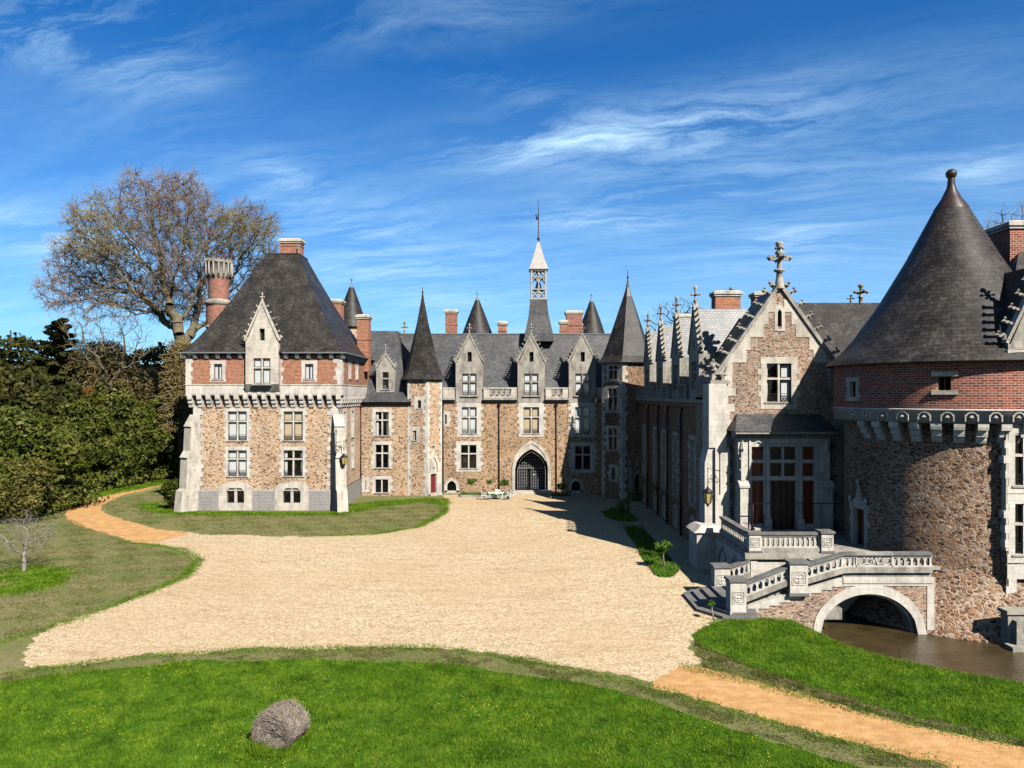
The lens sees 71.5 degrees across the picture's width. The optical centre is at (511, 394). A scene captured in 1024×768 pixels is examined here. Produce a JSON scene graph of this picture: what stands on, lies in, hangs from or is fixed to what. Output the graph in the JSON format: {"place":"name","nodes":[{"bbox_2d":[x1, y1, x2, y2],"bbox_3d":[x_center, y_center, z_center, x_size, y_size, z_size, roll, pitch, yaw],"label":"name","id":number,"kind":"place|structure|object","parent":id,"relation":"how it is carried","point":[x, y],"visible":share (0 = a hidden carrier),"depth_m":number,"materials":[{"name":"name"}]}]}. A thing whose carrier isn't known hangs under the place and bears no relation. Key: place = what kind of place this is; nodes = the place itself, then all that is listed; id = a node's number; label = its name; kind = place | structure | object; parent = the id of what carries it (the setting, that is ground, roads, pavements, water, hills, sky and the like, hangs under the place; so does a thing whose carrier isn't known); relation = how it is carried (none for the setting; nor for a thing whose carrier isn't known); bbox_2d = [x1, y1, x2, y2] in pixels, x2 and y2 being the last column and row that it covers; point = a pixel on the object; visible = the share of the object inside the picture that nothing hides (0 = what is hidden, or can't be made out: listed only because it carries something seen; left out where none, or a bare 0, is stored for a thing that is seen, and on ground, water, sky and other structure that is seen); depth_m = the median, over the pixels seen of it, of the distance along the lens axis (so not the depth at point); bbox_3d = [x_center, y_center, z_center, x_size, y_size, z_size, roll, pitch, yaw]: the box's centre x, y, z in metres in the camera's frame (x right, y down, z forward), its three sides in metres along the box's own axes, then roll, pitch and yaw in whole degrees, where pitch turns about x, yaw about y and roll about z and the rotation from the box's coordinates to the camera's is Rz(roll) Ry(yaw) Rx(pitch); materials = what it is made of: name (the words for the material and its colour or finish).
{"place":"outdoors","nodes":[
{"label":"outdoors","id":0,"kind":"place"},
{"bbox_2d":[65,485,186,542],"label":"path","id":1,"kind":"structure","parent":0,"point":[93,516],"depth_m":60.18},
{"bbox_2d":[243,721,316,760],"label":"bale grass","id":2,"kind":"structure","parent":0,"point":[303,741],"depth_m":21.82,"materials":[{"name":"green plant"}]},
{"bbox_2d":[21,493,715,681],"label":"gravel","id":3,"kind":"structure","parent":0,"point":[245,591],"depth_m":38.92,"materials":[{"name":"beige gravel"}]},
{"bbox_2d":[65,502,690,659],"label":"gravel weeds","id":4,"kind":"object","parent":3,"relation":"on","point":[406,592],"visible":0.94,"depth_m":43.14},
{"bbox_2d":[550,492,571,498],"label":"planter","id":5,"kind":"object","parent":3,"relation":"on","point":[563,495],"visible":1,"depth_m":75.22,"materials":[{"name":"stone"}]},
{"bbox_2d":[599,505,638,520],"bbox_3d":[9.601,10.857,65.633,3.110,0.297,8.206,0,0,0],"label":"planting bed","id":6,"kind":"object","parent":3,"relation":"on","point":[610,513],"visible":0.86,"depth_m":64.30,"materials":[{"name":"green plant"}]},
{"bbox_2d":[614,497,631,524],"bbox_3d":[9.321,9.829,59.628,1.586,2.351,1.379,0,0,-39],"label":"lollipop tree","id":7,"kind":"object","parent":3,"relation":"on","point":[620,504],"visible":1,"depth_m":59.63,"materials":[{"name":"green plant"}]},
{"bbox_2d":[627,489,643,514],"bbox_3d":[11.254,9.783,64.383,1.571,2.441,1.617,0,0,0],"label":"lollipop tree","id":8,"kind":"object","parent":3,"relation":"on","point":[632,494],"visible":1,"depth_m":64.29,"materials":[{"name":"green plant"}]},
{"bbox_2d":[623,524,679,576],"bbox_3d":[9.801,10.870,50.889,2.012,0.278,16.538,0,0,2],"label":"planting bed","id":9,"kind":"object","parent":3,"relation":"on","point":[643,541],"visible":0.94,"depth_m":48.43,"materials":[{"name":"green plant"}]},
{"bbox_2d":[654,540,672,565],"bbox_3d":[9.517,10.090,44.907,1.275,1.830,1.059,0,0,24],"label":"lollipop tree","id":10,"kind":"object","parent":9,"relation":"on","point":[662,547],"visible":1,"depth_m":44.77,"materials":[{"name":"green plant"}]},
{"bbox_2d":[0,657,864,767],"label":"lawn","id":11,"kind":"structure","parent":0,"point":[690,724],"depth_m":23.55,"materials":[{"name":"green plant"}]},
{"bbox_2d":[249,698,310,749],"bbox_3d":[-7.316,10.385,22.417,1.682,1.390,1.374,0,0,15],"label":"hay bale","id":12,"kind":"object","parent":11,"relation":"on","point":[284,723],"visible":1,"depth_m":22.04,"materials":[{"name":"plant"}]},
{"bbox_2d":[0,475,1021,767],"bbox_3d":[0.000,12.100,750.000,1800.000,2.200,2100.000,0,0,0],"label":"ground","id":13,"kind":"structure","parent":0,"point":[10,655],"depth_m":38.75,"materials":[{"name":"green plant"}]},
{"bbox_2d":[0,457,61,522],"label":"flowering bush","id":14,"kind":"object","parent":13,"relation":"on","point":[38,485],"visible":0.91,"depth_m":60.69,"materials":[{"name":"green plant"}]},
{"bbox_2d":[0,510,66,571],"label":"sapling","id":15,"kind":"object","parent":13,"relation":"on","point":[23,552],"visible":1,"depth_m":44.23,"materials":[{"name":"grey plant"}]},
{"bbox_2d":[0,330,68,411],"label":"yew tree","id":16,"kind":"object","parent":13,"relation":"on","point":[9,355],"visible":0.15,"depth_m":96.60,"materials":[{"name":"green plant"}]},
{"bbox_2d":[24,478,69,512],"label":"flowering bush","id":17,"kind":"object","parent":13,"relation":"on","point":[60,497],"visible":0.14,"depth_m":66.27,"materials":[{"name":"plant"}]},
{"bbox_2d":[0,405,97,519],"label":"laurel shrub","id":18,"kind":"object","parent":13,"relation":"on","point":[21,451],"visible":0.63,"depth_m":64.81,"materials":[{"name":"green plant"}]},
{"bbox_2d":[11,317,99,396],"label":"cedar tree","id":19,"kind":"object","parent":13,"relation":"on","point":[51,347],"visible":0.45,"depth_m":96.91,"materials":[{"name":"green plant"}]},
{"bbox_2d":[0,412,113,509],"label":"laurel shrub","id":20,"kind":"object","parent":13,"relation":"on","point":[75,492],"visible":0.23,"depth_m":68.33,"materials":[{"name":"green plant"}]},
{"bbox_2d":[0,365,131,452],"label":"yew tree","id":21,"kind":"object","parent":13,"relation":"on","point":[47,399],"visible":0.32,"depth_m":82.69,"materials":[{"name":"green plant"}]},
{"bbox_2d":[21,398,135,491],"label":"laurel shrub","id":22,"kind":"object","parent":13,"relation":"on","point":[109,453],"visible":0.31,"depth_m":80.95,"materials":[{"name":"green plant"}]},
{"bbox_2d":[46,352,136,393],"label":"yew tree","id":23,"kind":"object","parent":13,"relation":"on","point":[68,374],"visible":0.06,"depth_m":97.23,"materials":[{"name":"green plant"}]},
{"bbox_2d":[48,338,141,400],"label":"ivy clad tree","id":24,"kind":"object","parent":13,"relation":"on","point":[108,366],"visible":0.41,"depth_m":97.59,"materials":[{"name":"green plant"}]},
{"bbox_2d":[0,507,195,639],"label":"mown lawn","id":25,"kind":"structure","parent":13,"relation":"on","point":[127,549],"depth_m":45.72,"materials":[{"name":"green plant"}]},
{"bbox_2d":[55,305,154,410],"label":"bare tree","id":26,"kind":"object","parent":13,"relation":"on","point":[116,375],"visible":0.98,"depth_m":84.79,"materials":[{"name":"brown plant"}]},
{"bbox_2d":[75,382,174,485],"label":"laurel shrub","id":27,"kind":"object","parent":13,"relation":"on","point":[148,453],"visible":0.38,"depth_m":86.98,"materials":[{"name":"green plant"}]},
{"bbox_2d":[111,362,165,404],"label":"ivy clad tree","id":28,"kind":"object","parent":13,"relation":"on","point":[148,386],"visible":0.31,"depth_m":99.44,"materials":[{"name":"green plant"}]},
{"bbox_2d":[114,399,177,479],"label":"laurel shrub","id":29,"kind":"object","parent":13,"relation":"on","point":[170,464],"visible":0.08,"depth_m":92.10,"materials":[{"name":"green plant"}]},
{"bbox_2d":[125,342,169,403],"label":"yew tree","id":30,"kind":"object","parent":13,"relation":"on","point":[152,356],"visible":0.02,"depth_m":106.85,"materials":[{"name":"green plant"}]},
{"bbox_2d":[29,159,284,462],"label":"plane tree","id":31,"kind":"object","parent":13,"relation":"on","point":[174,322],"visible":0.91,"depth_m":91.06,"materials":[{"name":"brown plant"}]},
{"bbox_2d":[146,395,177,470],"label":"laurel shrub","id":32,"kind":"object","parent":13,"relation":"on","point":[156,400],"visible":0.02,"depth_m":97.65,"materials":[{"name":"green plant"}]},
{"bbox_2d":[160,477,178,508],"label":"holly bush","id":33,"kind":"object","parent":13,"relation":"on","point":[169,488],"visible":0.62,"depth_m":67.18,"materials":[{"name":"green plant"}]},
{"bbox_2d":[154,336,192,480],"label":"ivy clad tree","id":34,"kind":"object","parent":13,"relation":"on","point":[174,385],"visible":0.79,"depth_m":88.66,"materials":[{"name":"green plant"}]},
{"bbox_2d":[0,478,459,598],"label":"grass","id":35,"kind":"structure","parent":13,"relation":"on","point":[42,577],"depth_m":64.94,"materials":[{"name":"green plant"}]},
{"bbox_2d":[105,489,440,534],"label":"mown lawn","id":36,"kind":"structure","parent":13,"relation":"on","point":[229,523],"depth_m":62.58,"materials":[{"name":"green plant"}]},
{"bbox_2d":[174,238,374,512],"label":"corner pavilion","id":37,"kind":"structure","parent":13,"relation":"on","point":[279,361],"depth_m":67.60,"materials":[{"name":"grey stone"}]},
{"bbox_2d":[210,361,225,381],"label":"window","id":38,"kind":"structure","parent":37,"relation":"in","point":[217,370],"depth_m":67.07,"materials":[{"name":"white stone"}]},
{"bbox_2d":[218,481,252,510],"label":"window","id":39,"kind":"structure","parent":37,"relation":"in","point":[223,504],"depth_m":67.45,"materials":[{"name":"stone"}]},
{"bbox_2d":[223,447,250,477],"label":"window","id":40,"kind":"structure","parent":37,"relation":"in","point":[237,461],"depth_m":67.70,"materials":[{"name":"white stone"}]},
{"bbox_2d":[223,408,251,441],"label":"window","id":41,"kind":"structure","parent":37,"relation":"in","point":[236,420],"depth_m":67.71,"materials":[{"name":"white stone"}]},
{"bbox_2d":[275,481,308,510],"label":"window","id":42,"kind":"structure","parent":37,"relation":"in","point":[280,505],"depth_m":67.45,"materials":[{"name":"stone"}]},
{"bbox_2d":[279,447,306,477],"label":"window","id":43,"kind":"structure","parent":37,"relation":"in","point":[283,464],"depth_m":67.57,"materials":[{"name":"white stone"}]},
{"bbox_2d":[279,408,307,441],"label":"window","id":44,"kind":"structure","parent":37,"relation":"in","point":[292,426],"depth_m":67.78,"materials":[{"name":"white stone"}]},
{"bbox_2d":[301,361,316,381],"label":"window","id":45,"kind":"structure","parent":37,"relation":"in","point":[308,368],"depth_m":67.07,"materials":[{"name":"white stone"}]},
{"bbox_2d":[350,408,354,438],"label":"window","id":46,"kind":"structure","parent":37,"relation":"in","point":[352,412],"depth_m":74.28,"materials":[{"name":"white stone"}]},
{"bbox_2d":[350,441,354,469],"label":"window","id":47,"kind":"structure","parent":37,"relation":"in","point":[352,449],"depth_m":74.28,"materials":[{"name":"white stone"}]},
{"bbox_2d":[344,278,362,338],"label":"turret","id":48,"kind":"object","parent":37,"relation":"attached to","point":[352,307],"visible":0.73,"depth_m":85.87,"materials":[{"name":"grey stone"}]},
{"bbox_2d":[358,331,414,495],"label":"service wing","id":49,"kind":"structure","parent":13,"relation":"on","point":[385,403],"depth_m":77.50,"materials":[{"name":"brown stone"}]},
{"bbox_2d":[361,477,369,491],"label":"window","id":50,"kind":"structure","parent":49,"relation":"in","point":[365,484],"depth_m":77.46,"materials":[{"name":"white stone"}]},
{"bbox_2d":[370,476,392,493],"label":"window","id":51,"kind":"structure","parent":49,"relation":"in","point":[374,478],"depth_m":77.46,"materials":[{"name":"white stone"}]},
{"bbox_2d":[371,441,392,468],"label":"window","id":52,"kind":"structure","parent":49,"relation":"in","point":[389,450],"depth_m":77.46,"materials":[{"name":"white stone"}]},
{"bbox_2d":[371,409,393,436],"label":"window","id":53,"kind":"structure","parent":49,"relation":"in","point":[375,412],"depth_m":77.46,"materials":[{"name":"white stone"}]},
{"bbox_2d":[401,287,444,495],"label":"stair turret","id":54,"kind":"object","parent":13,"relation":"on","point":[422,377],"visible":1,"depth_m":77.48,"materials":[{"name":"white stone"}]},
{"bbox_2d":[409,427,420,442],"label":"window","id":55,"kind":"structure","parent":54,"relation":"in","point":[417,429],"depth_m":77.33,"materials":[{"name":"white stone"}]},
{"bbox_2d":[414,397,424,410],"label":"window","id":56,"kind":"structure","parent":54,"relation":"in","point":[416,399],"depth_m":77.28,"materials":[{"name":"white stone"}]},
{"bbox_2d":[427,444,441,495],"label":"door","id":57,"kind":"structure","parent":54,"relation":"in","point":[434,467],"depth_m":77.92,"materials":[{"name":"stone"}]},
{"bbox_2d":[0,647,945,767],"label":"mown verge","id":58,"kind":"structure","parent":13,"relation":"on","point":[528,664],"depth_m":27.99,"materials":[{"name":"green plant"}]},
{"bbox_2d":[400,200,610,493],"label":"wing","id":59,"kind":"structure","parent":13,"relation":"on","point":[521,413],"depth_m":79.30,"materials":[{"name":"stone"}]},
{"bbox_2d":[442,411,450,426],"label":"window","id":60,"kind":"structure","parent":59,"relation":"in","point":[447,420],"depth_m":79.26,"materials":[{"name":"white stone"}]},
{"bbox_2d":[444,478,459,492],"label":"window","id":61,"kind":"structure","parent":59,"relation":"in","point":[451,479],"depth_m":79.24,"materials":[{"name":"stone"}]},
{"bbox_2d":[454,441,482,471],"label":"window","id":62,"kind":"structure","parent":59,"relation":"in","point":[458,449],"depth_m":79.26,"materials":[{"name":"white stone"}]},
{"bbox_2d":[455,402,482,436],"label":"window","id":63,"kind":"structure","parent":59,"relation":"in","point":[468,415],"depth_m":79.26,"materials":[{"name":"white stone"}]},
{"bbox_2d":[463,290,491,332],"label":"turret","id":64,"kind":"object","parent":59,"relation":"attached to","point":[477,320],"visible":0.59,"depth_m":91.94,"materials":[{"name":"grey stone"}]},
{"bbox_2d":[517,402,545,436],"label":"window","id":65,"kind":"structure","parent":59,"relation":"in","point":[531,423],"depth_m":79.26,"materials":[{"name":"white stone"}]},
{"bbox_2d":[568,478,583,492],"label":"window","id":66,"kind":"structure","parent":59,"relation":"in","point":[575,479],"depth_m":79.24,"materials":[{"name":"stone"}]},
{"bbox_2d":[568,402,595,436],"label":"window","id":67,"kind":"structure","parent":59,"relation":"in","point":[582,415],"depth_m":79.26,"materials":[{"name":"white stone"}]},
{"bbox_2d":[568,442,596,472],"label":"window","id":68,"kind":"structure","parent":59,"relation":"in","point":[592,444],"depth_m":79.26,"materials":[{"name":"white stone"}]},
{"bbox_2d":[582,293,604,332],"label":"turret","id":69,"kind":"object","parent":59,"relation":"attached to","point":[591,321],"visible":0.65,"depth_m":92.00,"materials":[{"name":"grey stone"}]},
{"bbox_2d":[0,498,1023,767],"bbox_3d":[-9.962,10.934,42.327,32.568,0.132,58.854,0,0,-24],"label":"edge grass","id":70,"kind":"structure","parent":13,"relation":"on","point":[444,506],"depth_m":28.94,"materials":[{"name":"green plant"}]},
{"bbox_2d":[598,270,644,499],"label":"corner turret","id":71,"kind":"object","parent":13,"relation":"on","point":[621,361],"visible":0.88,"depth_m":74.91,"materials":[{"name":"brown stone"}]},
{"bbox_2d":[604,385,620,412],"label":"window","id":72,"kind":"structure","parent":71,"relation":"in","point":[607,388],"depth_m":75.39,"materials":[{"name":"white stone"}]},
{"bbox_2d":[605,425,619,451],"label":"window","id":73,"kind":"structure","parent":71,"relation":"in","point":[608,428],"depth_m":75.39,"materials":[{"name":"white stone"}]},
{"bbox_2d":[605,364,620,381],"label":"window","id":74,"kind":"structure","parent":71,"relation":"in","point":[608,369],"depth_m":75.39,"materials":[{"name":"white stone"}]},
{"bbox_2d":[607,464,618,481],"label":"window","id":75,"kind":"structure","parent":71,"relation":"in","point":[611,467],"depth_m":75.39,"materials":[{"name":"white stone"}]},
{"bbox_2d":[629,452,638,499],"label":"door","id":76,"kind":"structure","parent":71,"relation":"in","point":[633,482],"depth_m":74.39,"materials":[{"name":"stone"}]},
{"bbox_2d":[643,296,710,330],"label":"bare tree","id":77,"kind":"object","parent":13,"relation":"on","point":[686,312],"visible":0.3,"depth_m":109.88,"materials":[{"name":"plant"}]},
{"bbox_2d":[635,285,765,540],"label":"side wing","id":78,"kind":"structure","parent":13,"relation":"on","point":[680,352],"depth_m":58.41,"materials":[{"name":"grey stone"}]},
{"bbox_2d":[642,424,645,477],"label":"window","id":79,"kind":"structure","parent":78,"relation":"in","point":[643,426],"depth_m":71.52,"materials":[{"name":"stone"}]},
{"bbox_2d":[652,427,656,484],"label":"window","id":80,"kind":"structure","parent":78,"relation":"in","point":[654,442],"depth_m":66.39,"materials":[{"name":"stone"}]},
{"bbox_2d":[661,428,665,490],"bbox_3d":[13.425,5.650,62.201,0.430,5.300,2.332,0,0,0],"label":"window","id":81,"kind":"structure","parent":78,"relation":"in","point":[663,471],"depth_m":62.81,"materials":[{"name":"stone"}]},
{"bbox_2d":[672,431,678,497],"bbox_3d":[13.425,5.650,57.803,0.430,5.300,2.332,0,0,0],"label":"window","id":82,"kind":"structure","parent":78,"relation":"in","point":[675,442],"depth_m":58.40,"materials":[{"name":"stone"}]},
{"bbox_2d":[673,504,677,528],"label":"window","id":83,"kind":"structure","parent":78,"relation":"in","point":[675,513],"depth_m":58.06,"materials":[{"name":"stone"}]},
{"bbox_2d":[688,435,695,508],"bbox_3d":[13.425,5.650,52.407,0.430,5.300,2.290,0,0,0],"label":"window","id":84,"kind":"structure","parent":78,"relation":"in","point":[692,439],"depth_m":53.01,"materials":[{"name":"stone"}]},
{"bbox_2d":[686,241,843,569],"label":"gabled pavilion","id":85,"kind":"structure","parent":13,"relation":"on","point":[769,427],"depth_m":45.80,"materials":[{"name":"stone"}]},
{"bbox_2d":[702,451,720,506],"bbox_3d":[12.459,5.237,44.400,1.190,3.550,0.624,0,0,0],"label":"wall lantern","id":86,"kind":"object","parent":85,"relation":"attached to","point":[707,493],"depth_m":44.36,"materials":[{"name":"metal"}]},
{"bbox_2d":[757,357,799,408],"bbox_3d":[17.258,-0.751,46.125,2.761,3.369,0.430,0,0,0],"label":"window","id":87,"kind":"structure","parent":85,"relation":"in","point":[792,362],"depth_m":45.96,"materials":[{"name":"stone"}]},
{"bbox_2d":[774,302,784,330],"bbox_3d":[17.315,-5.046,46.130,0.693,1.859,0.340,0,0,0],"label":"window","id":88,"kind":"structure","parent":85,"relation":"in","point":[780,308],"depth_m":45.97,"materials":[{"name":"stone"}]},
{"bbox_2d":[727,414,838,531],"bbox_3d":[17.140,4.975,45.000,6.481,7.450,2.200,0,0,0],"label":"porch window","id":89,"kind":"structure","parent":85,"relation":"in","point":[777,458],"depth_m":44.80,"materials":[{"name":"white stone"}]},
{"bbox_2d":[683,516,940,633],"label":"terrace staircase","id":90,"kind":"structure","parent":13,"relation":"on","point":[812,580],"depth_m":35.07,"materials":[{"name":"stone"}]},
{"bbox_2d":[742,503,843,528],"bbox_3d":[17.850,7.612,43.690,7.900,1.976,0.441,0,0,0],"label":"handrail","id":91,"kind":"object","parent":90,"relation":"on","point":[790,503],"visible":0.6,"depth_m":43.48,"materials":[{"name":"metal"}]},
{"bbox_2d":[797,284,879,357],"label":"roof","id":92,"kind":"structure","parent":13,"relation":"on","point":[842,324],"depth_m":51.96,"materials":[{"name":"grey stone"}]},
{"bbox_2d":[825,169,1023,643],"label":"round tower","id":93,"kind":"structure","parent":13,"relation":"on","point":[928,407],"depth_m":37.00,"materials":[{"name":"stone"}]},
{"bbox_2d":[845,377,860,400],"bbox_3d":[19.373,-0.310,40.065,0.500,1.320,1.200,0,0,-9],"label":"window","id":94,"kind":"structure","parent":93,"relation":"in","point":[853,384],"depth_m":40.32,"materials":[{"name":"stone"}]},
{"bbox_2d":[848,478,868,548],"bbox_3d":[19.842,6.700,40.458,0.796,3.900,1.801,0,0,0],"label":"door","id":95,"kind":"structure","parent":93,"relation":"in","point":[858,502],"depth_m":40.64,"materials":[{"name":"stone"}]},
{"bbox_2d":[931,371,957,394],"bbox_3d":[21.898,-0.585,35.982,1.160,1.170,0.400,0,0,34],"label":"window","id":96,"kind":"structure","parent":93,"relation":"in","point":[944,374],"depth_m":35.88,"materials":[{"name":"stone"}]},
{"bbox_2d":[982,201,1023,227],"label":"bare tree","id":97,"kind":"object","parent":13,"relation":"on","point":[996,223],"visible":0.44,"depth_m":74.96,"materials":[{"name":"plant"}]},
{"bbox_2d":[0,0,1023,363],"label":"sky","id":98,"kind":"structure","parent":0,"point":[410,146],"materials":[{"name":"blue"}]},
{"bbox_2d":[651,666,1023,767],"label":"path","id":99,"kind":"structure","parent":0,"point":[961,752],"depth_m":23.83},
{"bbox_2d":[691,615,1023,739],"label":"lawn","id":100,"kind":"structure","parent":0,"point":[870,682],"depth_m":27.43,"materials":[{"name":"green plant"}]},
{"bbox_2d":[693,639,1023,745],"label":"mown verge","id":101,"kind":"structure","parent":100,"relation":"on","point":[718,657],"depth_m":26.39,"materials":[{"name":"green plant"}]},
{"bbox_2d":[821,612,1023,683],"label":"water","id":102,"kind":"structure","parent":0,"point":[995,660],"depth_m":33.05,"materials":[{"name":"brown liquid"}]},
{"bbox_2d":[985,220,1023,593],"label":"end building","id":103,"kind":"structure","parent":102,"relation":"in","point":[1007,238],"depth_m":35.14,"materials":[{"name":"stone"}]},
{"bbox_2d":[999,424,1023,493],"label":"window","id":104,"kind":"structure","parent":103,"relation":"in","point":[1013,487],"depth_m":35.02,"materials":[{"name":"white stone"}]},
{"bbox_2d":[999,493,1023,562],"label":"window","id":105,"kind":"structure","parent":103,"relation":"in","point":[1013,556],"depth_m":35.02,"materials":[{"name":"white stone"}]},
{"bbox_2d":[1004,564,1023,593],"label":"door","id":106,"kind":"structure","parent":103,"relation":"in","point":[1015,572],"depth_m":35.02,"materials":[{"name":"white stone"}]},
{"bbox_2d":[997,607,1023,651],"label":"stone parapet","id":107,"kind":"structure","parent":102,"relation":"in","point":[1012,629],"depth_m":33.18,"materials":[{"name":"grey stone"}]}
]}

